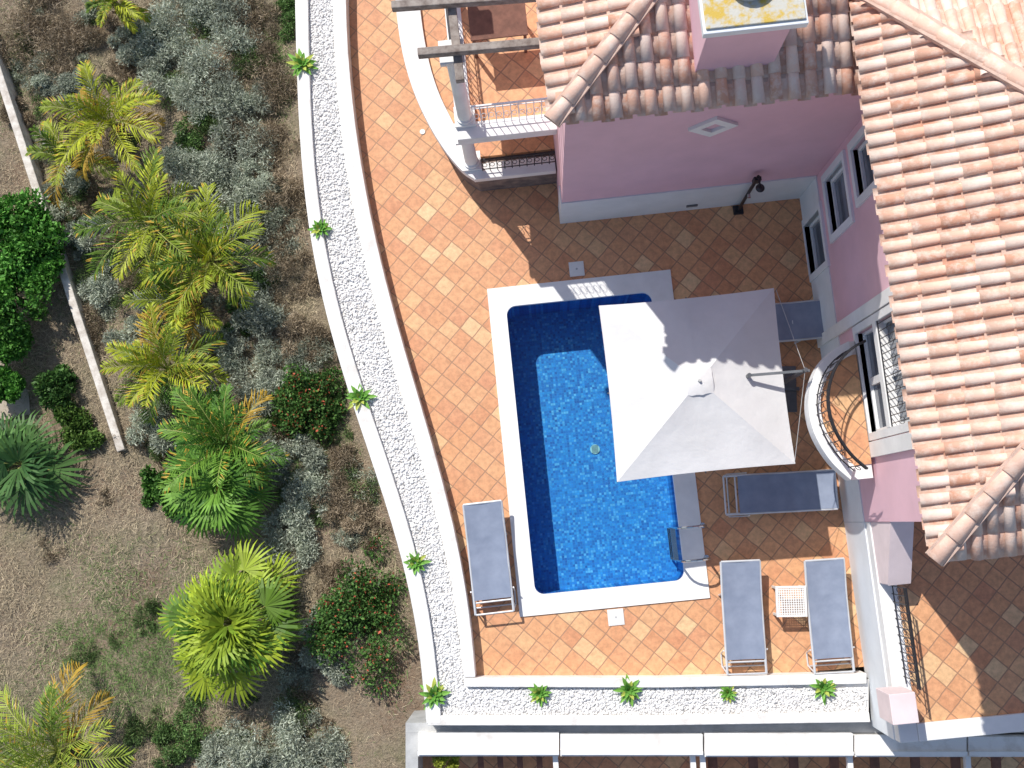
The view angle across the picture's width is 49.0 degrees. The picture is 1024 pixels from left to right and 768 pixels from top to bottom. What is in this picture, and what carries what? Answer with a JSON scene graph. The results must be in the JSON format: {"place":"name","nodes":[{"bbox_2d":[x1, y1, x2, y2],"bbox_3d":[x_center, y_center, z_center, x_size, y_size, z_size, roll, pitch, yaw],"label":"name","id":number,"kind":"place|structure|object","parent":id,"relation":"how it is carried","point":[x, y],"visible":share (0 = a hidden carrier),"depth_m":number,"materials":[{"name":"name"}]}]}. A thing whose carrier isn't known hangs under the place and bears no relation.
{"place":"outdoors","nodes":[
{"label":"outdoors","id":0,"kind":"place"},
{"bbox_2d":[0,0,864,767],"bbox_3d":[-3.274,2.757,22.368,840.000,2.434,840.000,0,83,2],"label":"ground","id":1,"kind":"structure","parent":0,"point":[358,716],"depth_m":21.90,"materials":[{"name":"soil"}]},
{"bbox_2d":[0,365,26,404],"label":"leafy tree","id":2,"kind":"object","parent":1,"relation":"on","point":[12,385],"visible":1,"depth_m":22.04,"materials":[{"name":"green plant"}]},
{"bbox_2d":[0,361,29,419],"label":"stone path","id":3,"kind":"structure","parent":1,"relation":"on","point":[6,411],"depth_m":22.55,"materials":[{"name":"beige stone"}]},
{"bbox_2d":[0,319,34,365],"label":"leafy tree","id":4,"kind":"object","parent":1,"relation":"on","point":[15,347],"visible":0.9,"depth_m":21.90,"materials":[{"name":"green plant"}]},
{"bbox_2d":[0,96,35,127],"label":"dry brush","id":5,"kind":"object","parent":1,"relation":"on","point":[28,117],"visible":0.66,"depth_m":23.21,"materials":[{"name":"brown plant"}]},
{"bbox_2d":[0,4,53,77],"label":"dry brush","id":6,"kind":"object","parent":1,"relation":"on","point":[28,28],"visible":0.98,"depth_m":23.30,"materials":[{"name":"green plant"}]},
{"bbox_2d":[0,253,60,336],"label":"leafy tree","id":7,"kind":"object","parent":1,"relation":"on","point":[9,297],"visible":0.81,"depth_m":21.92,"materials":[{"name":"green plant"}]},
{"bbox_2d":[0,187,69,275],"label":"leafy tree","id":8,"kind":"object","parent":1,"relation":"on","point":[24,218],"visible":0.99,"depth_m":22.01,"materials":[{"name":"green plant"}]},
{"bbox_2d":[10,237,65,294],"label":"leafy tree","id":9,"kind":"object","parent":1,"relation":"on","point":[53,263],"visible":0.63,"depth_m":22.09,"materials":[{"name":"green plant"}]},
{"bbox_2d":[8,0,70,34],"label":"dry brush","id":10,"kind":"object","parent":1,"relation":"on","point":[49,17],"visible":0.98,"depth_m":23.37,"materials":[{"name":"brown plant"}]},
{"bbox_2d":[0,410,91,523],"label":"fan palm","id":11,"kind":"object","parent":1,"relation":"on","point":[27,459],"visible":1,"depth_m":21.62,"materials":[{"name":"green plant"}]},
{"bbox_2d":[30,70,63,96],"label":"sage bush","id":12,"kind":"object","parent":1,"relation":"on","point":[42,78],"visible":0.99,"depth_m":23.07,"materials":[{"name":"grey plant"}]},
{"bbox_2d":[27,21,81,86],"bbox_3d":[-9.441,-6.788,23.117,1.264,0.532,1.482,0,83,2],"label":"dry brush","id":13,"kind":"object","parent":1,"relation":"on","point":[51,41],"visible":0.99,"depth_m":23.11,"materials":[{"name":"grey plant"}]},
{"bbox_2d":[31,363,78,423],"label":"broadleaf shrub","id":14,"kind":"object","parent":1,"relation":"on","point":[51,391],"visible":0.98,"depth_m":22.14,"materials":[{"name":"green plant"}]},
{"bbox_2d":[0,42,126,451],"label":"garden wall","id":15,"kind":"structure","parent":1,"relation":"on","point":[8,91],"depth_m":22.47,"materials":[{"name":"white concrete"}]},
{"bbox_2d":[42,165,90,220],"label":"sage bush","id":16,"kind":"object","parent":1,"relation":"on","point":[72,183],"visible":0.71,"depth_m":22.71,"materials":[{"name":"grey plant"}]},
{"bbox_2d":[0,659,136,767],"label":"feather palm","id":17,"kind":"object","parent":1,"relation":"on","point":[71,743],"visible":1,"depth_m":20.28,"materials":[{"name":"green plant"}]},
{"bbox_2d":[25,116,124,209],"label":"feather palm","id":18,"kind":"object","parent":1,"relation":"on","point":[48,124],"visible":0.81,"depth_m":22.19,"materials":[{"name":"green plant"}]},
{"bbox_2d":[57,67,96,110],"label":"sage bush","id":19,"kind":"object","parent":1,"relation":"on","point":[65,83],"visible":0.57,"depth_m":22.96,"materials":[{"name":"grey plant"}]},
{"bbox_2d":[52,402,107,450],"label":"broadleaf shrub","id":20,"kind":"object","parent":1,"relation":"on","point":[77,427],"visible":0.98,"depth_m":22.10,"materials":[{"name":"green plant"}]},
{"bbox_2d":[61,207,117,261],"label":"sage bush","id":21,"kind":"object","parent":1,"relation":"on","point":[80,245],"visible":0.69,"depth_m":22.58,"materials":[{"name":"grey plant"}]},
{"bbox_2d":[68,12,121,51],"bbox_3d":[-8.648,-7.288,23.163,1.149,0.461,0.941,0,83,2],"label":"dry brush","id":22,"kind":"object","parent":1,"relation":"on","point":[82,34],"visible":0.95,"depth_m":23.16,"materials":[{"name":"brown plant"}]},
{"bbox_2d":[76,259,124,322],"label":"sage bush","id":23,"kind":"object","parent":1,"relation":"on","point":[96,288],"visible":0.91,"depth_m":22.50,"materials":[{"name":"grey plant"}]},
{"bbox_2d":[39,60,165,181],"bbox_3d":[-7.911,-5.119,22.247,2.479,1.609,2.253,0,83,2],"label":"feather palm","id":24,"kind":"object","parent":1,"relation":"on","point":[121,131],"visible":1,"depth_m":21.76,"materials":[{"name":"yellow plant"}]},
{"bbox_2d":[85,0,151,33],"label":"feather palm","id":25,"kind":"object","parent":1,"relation":"on","point":[124,12],"visible":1,"depth_m":22.38,"materials":[{"name":"green plant"}]},
{"bbox_2d":[101,314,160,358],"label":"sage bush","id":26,"kind":"object","parent":1,"relation":"on","point":[121,337],"visible":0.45,"depth_m":22.21,"materials":[{"name":"grey plant"}]},
{"bbox_2d":[106,19,162,67],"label":"sage bush","id":27,"kind":"object","parent":1,"relation":"on","point":[129,49],"visible":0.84,"depth_m":23.05,"materials":[{"name":"grey plant"}]},
{"bbox_2d":[124,408,175,454],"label":"sage bush","id":28,"kind":"object","parent":1,"relation":"on","point":[158,443],"visible":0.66,"depth_m":21.83,"materials":[{"name":"grey plant"}]},
{"bbox_2d":[73,146,229,298],"bbox_3d":[-6.946,-2.879,21.618,2.836,2.165,2.474,-38,83,-3],"label":"feather palm","id":29,"kind":"object","parent":1,"relation":"on","point":[151,187],"visible":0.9,"depth_m":21.18,"materials":[{"name":"green plant"}]},
{"bbox_2d":[139,457,184,519],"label":"broadleaf shrub","id":30,"kind":"object","parent":1,"relation":"on","point":[150,479],"visible":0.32,"depth_m":21.68,"materials":[{"name":"green plant"}]},
{"bbox_2d":[100,302,228,426],"bbox_3d":[-6.520,-0.355,21.457,2.336,1.703,2.354,0,83,2],"label":"feather palm","id":31,"kind":"object","parent":1,"relation":"on","point":[177,371],"visible":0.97,"depth_m":21.07,"materials":[{"name":"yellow plant"}]},
{"bbox_2d":[135,40,202,108],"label":"sage bush","id":32,"kind":"object","parent":1,"relation":"on","point":[148,74],"visible":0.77,"depth_m":22.73,"materials":[{"name":"grey plant"}]},
{"bbox_2d":[122,242,227,352],"bbox_3d":[-6.405,-1.624,21.652,1.910,1.496,2.144,0,83,2],"label":"feather palm","id":33,"kind":"object","parent":1,"relation":"on","point":[173,286],"visible":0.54,"depth_m":21.35,"materials":[{"name":"green plant"}]},
{"bbox_2d":[151,720,203,767],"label":"green shrub","id":34,"kind":"object","parent":1,"relation":"on","point":[171,756],"visible":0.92,"depth_m":21.23,"materials":[{"name":"green plant"}]},
{"bbox_2d":[136,0,225,55],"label":"sage bush","id":35,"kind":"object","parent":1,"relation":"on","point":[175,33],"visible":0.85,"depth_m":22.80,"materials":[{"name":"grey plant"}]},
{"bbox_2d":[157,141,217,204],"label":"sage bush","id":36,"kind":"object","parent":1,"relation":"on","point":[194,177],"visible":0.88,"depth_m":22.31,"materials":[{"name":"grey plant"}]},
{"bbox_2d":[169,111,209,166],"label":"green shrub","id":37,"kind":"object","parent":1,"relation":"on","point":[185,137],"visible":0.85,"depth_m":22.51,"materials":[{"name":"green plant"}]},
{"bbox_2d":[169,687,226,757],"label":"green shrub","id":38,"kind":"object","parent":1,"relation":"on","point":[186,729],"visible":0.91,"depth_m":21.08,"materials":[{"name":"green plant"}]},
{"bbox_2d":[8,0,391,767],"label":"scrub undergrowth","id":39,"kind":"object","parent":1,"relation":"on","point":[274,212],"visible":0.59,"depth_m":22.12,"materials":[{"name":"grey plant"}]},
{"bbox_2d":[168,322,239,362],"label":"sage bush","id":40,"kind":"object","parent":1,"relation":"on","point":[225,334],"visible":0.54,"depth_m":22.03,"materials":[{"name":"grey plant"}]},
{"bbox_2d":[137,182,276,329],"bbox_3d":[-5.879,-2.466,21.445,2.588,2.115,2.849,0,83,2],"label":"feather palm","id":41,"kind":"object","parent":1,"relation":"on","point":[195,245],"visible":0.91,"depth_m":21.13,"materials":[{"name":"green plant"}]},
{"bbox_2d":[170,66,243,139],"bbox_3d":[-6.111,-5.619,22.491,1.491,0.563,1.539,0,83,2],"label":"sage bush","id":42,"kind":"object","parent":1,"relation":"on","point":[218,100],"visible":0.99,"depth_m":22.46,"materials":[{"name":"grey plant"}]},
{"bbox_2d":[171,383,252,451],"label":"fan palm","id":43,"kind":"object","parent":1,"relation":"on","point":[209,402],"visible":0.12,"depth_m":21.29,"materials":[{"name":"green plant"}]},
{"bbox_2d":[180,0,250,40],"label":"sage bush","id":44,"kind":"object","parent":1,"relation":"on","point":[225,14],"visible":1,"depth_m":22.61,"materials":[{"name":"grey plant"}]},
{"bbox_2d":[170,8,267,95],"bbox_3d":[-5.910,-6.743,22.581,1.963,0.692,1.769,-34,83,-2],"label":"sage bush","id":45,"kind":"object","parent":1,"relation":"on","point":[201,56],"visible":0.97,"depth_m":22.57,"materials":[{"name":"grey plant"}]},
{"bbox_2d":[160,434,283,546],"bbox_3d":[-5.465,1.959,21.114,2.359,1.642,2.205,0,83,2],"label":"fan palm","id":46,"kind":"object","parent":1,"relation":"on","point":[197,498],"visible":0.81,"depth_m":20.58,"materials":[{"name":"green plant"}]},
{"bbox_2d":[157,382,289,494],"bbox_3d":[-5.341,1.168,20.974,2.549,1.924,2.361,0,83,2],"label":"feather palm","id":47,"kind":"object","parent":1,"relation":"on","point":[203,435],"visible":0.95,"depth_m":20.55,"materials":[{"name":"green plant"}]},
{"bbox_2d":[194,726,252,767],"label":"sage bush","id":48,"kind":"object","parent":1,"relation":"on","point":[210,753],"visible":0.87,"depth_m":21.01,"materials":[{"name":"grey plant"}]},
{"bbox_2d":[156,539,306,708],"bbox_3d":[-5.061,4.434,20.560,3.036,1.861,2.634,-38,83,-3],"label":"fan palm","id":49,"kind":"object","parent":1,"relation":"on","point":[194,620],"visible":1,"depth_m":20.15,"materials":[{"name":"green plant"}]},
{"bbox_2d":[196,168,271,244],"bbox_3d":[-5.554,-3.547,22.273,1.715,0.568,1.704,0,83,2],"label":"sage bush","id":50,"kind":"object","parent":1,"relation":"on","point":[230,198],"visible":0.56,"depth_m":22.25,"materials":[{"name":"grey plant"}]},
{"bbox_2d":[196,118,279,184],"bbox_3d":[-5.470,-4.644,22.334,1.707,0.578,1.415,0,83,2],"label":"sage bush","id":51,"kind":"object","parent":1,"relation":"on","point":[212,154],"visible":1,"depth_m":22.30,"materials":[{"name":"grey plant"}]},
{"bbox_2d":[217,76,275,127],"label":"sage bush","id":52,"kind":"object","parent":1,"relation":"on","point":[246,100],"visible":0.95,"depth_m":22.54,"materials":[{"name":"grey plant"}]},
{"bbox_2d":[214,335,280,399],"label":"sage bush","id":53,"kind":"object","parent":1,"relation":"on","point":[228,354],"visible":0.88,"depth_m":21.84,"materials":[{"name":"grey plant"}]},
{"bbox_2d":[229,148,279,209],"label":"sage bush","id":54,"kind":"object","parent":1,"relation":"on","point":[251,192],"visible":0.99,"depth_m":22.23,"materials":[{"name":"grey plant"}]},
{"bbox_2d":[227,0,285,37],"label":"dry brush","id":55,"kind":"object","parent":1,"relation":"on","point":[267,12],"visible":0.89,"depth_m":22.75,"materials":[{"name":"brown plant"}]},
{"bbox_2d":[230,280,289,337],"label":"sage bush","id":56,"kind":"object","parent":1,"relation":"on","point":[258,319],"visible":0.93,"depth_m":21.76,"materials":[{"name":"grey plant"}]},
{"bbox_2d":[237,267,282,298],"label":"green shrub","id":57,"kind":"object","parent":1,"relation":"on","point":[254,275],"visible":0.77,"depth_m":22.04,"materials":[{"name":"green plant"}]},
{"bbox_2d":[216,696,304,767],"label":"sage bush","id":58,"kind":"object","parent":1,"relation":"on","point":[281,726],"visible":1,"depth_m":20.87,"materials":[{"name":"grey plant"}]},
{"bbox_2d":[239,55,297,114],"bbox_3d":[-4.906,-6.059,22.512,1.180,0.526,1.408,-45,84,-4],"label":"dry brush","id":59,"kind":"object","parent":1,"relation":"on","point":[273,79],"visible":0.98,"depth_m":22.51,"materials":[{"name":"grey plant"}]},
{"bbox_2d":[240,366,297,416],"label":"sage bush","id":60,"kind":"object","parent":1,"relation":"on","point":[267,380],"visible":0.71,"depth_m":21.65,"materials":[{"name":"grey plant"}]},
{"bbox_2d":[232,214,307,281],"bbox_3d":[-4.759,-2.663,22.124,1.577,0.461,1.516,0,83,2],"label":"sage bush","id":61,"kind":"object","parent":1,"relation":"on","point":[268,237],"visible":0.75,"depth_m":22.10,"materials":[{"name":"grey plant"}]},
{"bbox_2d":[251,117,300,172],"bbox_3d":[-4.728,-4.725,22.347,1.147,0.507,1.147,43,86,6],"label":"dry brush","id":62,"kind":"object","parent":1,"relation":"on","point":[279,140],"visible":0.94,"depth_m":22.37,"materials":[{"name":"brown plant"}]},
{"bbox_2d":[261,215,295,252],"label":"dry brush","id":63,"kind":"object","parent":1,"relation":"on","point":[282,227],"visible":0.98,"depth_m":22.14,"materials":[{"name":"brown plant"}]},
{"bbox_2d":[259,172,307,224],"bbox_3d":[-4.346,-3.687,22.071,1.324,0.476,1.022,15,84,4],"label":"dry brush","id":64,"kind":"object","parent":1,"relation":"on","point":[287,187],"visible":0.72,"depth_m":22.07,"materials":[{"name":"brown plant"}]},
{"bbox_2d":[273,0,295,42],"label":"green shrub","id":65,"kind":"object","parent":1,"relation":"on","point":[289,15],"visible":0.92,"depth_m":22.70,"materials":[{"name":"green plant"}]},
{"bbox_2d":[256,508,321,579],"bbox_3d":[-4.226,3.031,21.305,1.277,0.461,1.425,0,83,2],"label":"sage bush","id":66,"kind":"object","parent":1,"relation":"on","point":[304,548],"visible":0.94,"depth_m":21.30,"materials":[{"name":"grey plant"}]},
{"bbox_2d":[264,243,320,304],"bbox_3d":[-4.256,-2.229,21.950,1.182,0.475,1.382,-41,84,-3],"label":"dry brush","id":67,"kind":"object","parent":1,"relation":"on","point":[306,281],"visible":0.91,"depth_m":21.96,"materials":[{"name":"brown plant"}]},
{"bbox_2d":[259,433,327,485],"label":"sage bush","id":68,"kind":"object","parent":1,"relation":"on","point":[312,453],"visible":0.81,"depth_m":21.40,"materials":[{"name":"grey plant"}]},
{"bbox_2d":[275,309,331,364],"bbox_3d":[-4.035,-0.899,21.671,1.193,0.411,1.154,0,83,2],"label":"dry brush","id":69,"kind":"object","parent":1,"relation":"on","point":[294,324],"visible":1,"depth_m":21.67,"materials":[{"name":"brown plant"}]},
{"bbox_2d":[278,467,337,526],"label":"sage bush","id":70,"kind":"object","parent":1,"relation":"on","point":[295,492],"visible":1,"depth_m":21.31,"materials":[{"name":"grey plant"}]},
{"bbox_2d":[269,363,348,446],"bbox_3d":[-3.869,0.366,21.491,1.514,0.695,1.688,12,84,3],"label":"flowering shrub","id":71,"kind":"object","parent":1,"relation":"on","point":[295,404],"visible":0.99,"depth_m":21.45,"materials":[{"name":"green plant"}]},
{"bbox_2d":[276,708,353,767],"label":"sage bush","id":72,"kind":"object","parent":1,"relation":"on","point":[309,747],"visible":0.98,"depth_m":20.86,"materials":[{"name":"grey plant"}]},
{"bbox_2d":[297,637,353,686],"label":"sage bush","id":73,"kind":"object","parent":1,"relation":"on","point":[336,671],"visible":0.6,"depth_m":20.95,"materials":[{"name":"grey plant"}]},
{"bbox_2d":[310,556,348,595],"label":"dry brush","id":74,"kind":"object","parent":1,"relation":"on","point":[326,573],"visible":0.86,"depth_m":21.23,"materials":[{"name":"brown plant"}]},
{"bbox_2d":[303,468,357,524],"bbox_3d":[-3.422,2.125,21.347,1.122,0.434,1.175,0,83,2],"label":"dry brush","id":75,"kind":"object","parent":1,"relation":"on","point":[333,508],"visible":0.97,"depth_m":21.30,"materials":[{"name":"brown plant"}]},
{"bbox_2d":[326,442,362,474],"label":"dry brush","id":76,"kind":"object","parent":1,"relation":"on","point":[334,453],"visible":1,"depth_m":21.49,"materials":[{"name":"brown plant"}]},
{"bbox_2d":[328,480,375,516],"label":"dry brush","id":77,"kind":"object","parent":1,"relation":"on","point":[345,509],"visible":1,"depth_m":21.25,"materials":[{"name":"brown plant"}]},
{"bbox_2d":[300,532,408,698],"bbox_3d":[-2.936,4.277,20.692,2.073,0.862,3.062,0,83,2],"label":"flowering shrub","id":78,"kind":"object","parent":1,"relation":"on","point":[342,616],"visible":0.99,"depth_m":20.68,"materials":[{"name":"green plant"}]},
{"bbox_2d":[340,504,374,535],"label":"dry brush","id":79,"kind":"object","parent":1,"relation":"on","point":[348,526],"visible":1,"depth_m":21.15,"materials":[{"name":"brown plant"}]},
{"bbox_2d":[295,0,440,722],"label":"garden retaining wall","id":80,"kind":"structure","parent":1,"relation":"on","point":[388,487],"depth_m":19.96,"materials":[{"name":"grey concrete"}]},
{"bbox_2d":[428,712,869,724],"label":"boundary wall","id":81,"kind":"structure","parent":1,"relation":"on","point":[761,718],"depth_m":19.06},
{"bbox_2d":[406,708,1023,767],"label":"parapet wall","id":82,"kind":"structure","parent":1,"relation":"on","point":[830,745],"depth_m":19.30,"materials":[{"name":"white paint"}]},
{"bbox_2d":[844,522,1023,742],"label":"raised patio","id":83,"kind":"structure","parent":1,"relation":"on","point":[942,647],"depth_m":17.94,"materials":[{"name":"ceramic"}]},
{"bbox_2d":[349,0,863,674],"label":"terrace paving","id":84,"kind":"structure","parent":0,"point":[453,244],"depth_m":20.28,"materials":[{"name":"tile"}]},
{"bbox_2d":[391,0,556,190],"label":"veranda","id":85,"kind":"object","parent":84,"relation":"on","point":[491,126],"visible":0.99,"depth_m":18.18,"materials":[{"name":"paint"}]},
{"bbox_2d":[467,3,527,57],"bbox_3d":[-0.212,-5.630,17.849,0.900,0.740,0.600,-6,83,1],"label":"terrace table","id":86,"kind":"object","parent":85,"relation":"on","point":[496,21],"visible":0.8,"depth_m":17.48,"materials":[{"name":"brown wood"}]},
{"bbox_2d":[462,500,516,615],"bbox_3d":[-0.403,3.022,19.581,0.778,0.444,1.936,-7,83,1],"label":"sun lounger","id":87,"kind":"object","parent":84,"relation":"on","point":[487,550],"visible":1,"depth_m":19.48,"materials":[{"name":"fabric"}]},
{"bbox_2d":[487,270,709,616],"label":"swimming pool","id":88,"kind":"structure","parent":84,"relation":"in","point":[588,532],"depth_m":20.78,"materials":[{"name":"liquid"}]},
{"bbox_2d":[667,523,710,562],"bbox_3d":[3.128,2.805,19.846,0.600,1.640,0.661,-6,83,1],"label":"pool ladder","id":89,"kind":"object","parent":88,"relation":"attached to","point":[672,541],"visible":1,"depth_m":19.87,"materials":[{"name":"silver metal"}]},
{"bbox_2d":[334,0,865,687],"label":"planter kerb","id":90,"kind":"structure","parent":84,"relation":"on","point":[378,280],"depth_m":19.72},
{"bbox_2d":[309,0,868,714],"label":"gravel bed","id":91,"kind":"object","parent":90,"relation":"in","point":[363,324],"visible":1,"depth_m":19.73,"materials":[{"name":"white gravel"}]},
{"bbox_2d":[286,49,318,75],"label":"agave plant","id":92,"kind":"object","parent":91,"relation":"on","point":[301,61],"visible":1,"depth_m":20.66,"materials":[{"name":"green plant"}]},
{"bbox_2d":[346,383,376,410],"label":"agave plant","id":93,"kind":"object","parent":91,"relation":"on","point":[355,398],"visible":1,"depth_m":19.87,"materials":[{"name":"green plant"}]},
{"bbox_2d":[419,677,450,709],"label":"agave plant","id":94,"kind":"object","parent":91,"relation":"on","point":[436,692],"visible":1,"depth_m":19.19,"materials":[{"name":"green plant"}]},
{"bbox_2d":[613,674,641,706],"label":"agave plant","id":95,"kind":"object","parent":91,"relation":"on","point":[629,691],"visible":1,"depth_m":19.11,"materials":[{"name":"green plant"}]},
{"bbox_2d":[810,678,836,704],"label":"agave plant","id":96,"kind":"object","parent":91,"relation":"on","point":[823,689],"visible":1,"depth_m":19.00,"materials":[{"name":"green plant"}]},
{"bbox_2d":[598,288,809,481],"bbox_3d":[3.298,0.068,18.736,3.519,2.600,2.870,-6,83,1],"label":"cantilever umbrella","id":97,"kind":"object","parent":84,"relation":"on","point":[702,384],"visible":1,"depth_m":17.80,"materials":[{"name":"fabric"}]},
{"bbox_2d":[718,559,767,675],"bbox_3d":[3.958,3.998,19.319,0.778,0.444,1.936,-3,83,2],"label":"sun lounger","id":98,"kind":"object","parent":84,"relation":"on","point":[740,594],"visible":1,"depth_m":19.22,"materials":[{"name":"fabric"}]},
{"bbox_2d":[536,0,1023,566],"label":"pink villa","id":99,"kind":"object","parent":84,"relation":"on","point":[882,140],"visible":1,"depth_m":14.27,"materials":[{"name":"paint"}]},
{"bbox_2d":[801,125,912,458],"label":"west windows","id":100,"kind":"structure","parent":99,"relation":"in","point":[884,375],"depth_m":17.29,"materials":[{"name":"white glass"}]},
{"bbox_2d":[722,469,838,516],"bbox_3d":[4.642,1.891,19.557,1.936,0.444,0.778,-3,83,1],"label":"sun lounger","id":101,"kind":"object","parent":84,"relation":"on","point":[788,492],"visible":0.97,"depth_m":19.44,"materials":[{"name":"fabric"}]},
{"bbox_2d":[772,585,807,616],"bbox_3d":[4.771,3.731,19.345,0.520,0.400,0.520,-1,83,2],"label":"side table","id":102,"kind":"object","parent":84,"relation":"on","point":[791,614],"visible":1,"depth_m":19.15,"materials":[{"name":"white plastic"}]},
{"bbox_2d":[775,299,823,343],"bbox_3d":[4.672,-1.069,19.921,1.936,0.442,0.778,-4,83,1],"label":"sun lounger","id":103,"kind":"object","parent":84,"relation":"on","point":[804,319],"visible":0.45,"depth_m":19.78,"materials":[{"name":"fabric"}]},
{"bbox_2d":[803,557,854,674],"bbox_3d":[5.409,3.966,19.276,0.778,0.444,1.936,-4,83,1],"label":"sun lounger","id":104,"kind":"object","parent":84,"relation":"on","point":[828,610],"visible":0.99,"depth_m":19.18,"materials":[{"name":"fabric"}]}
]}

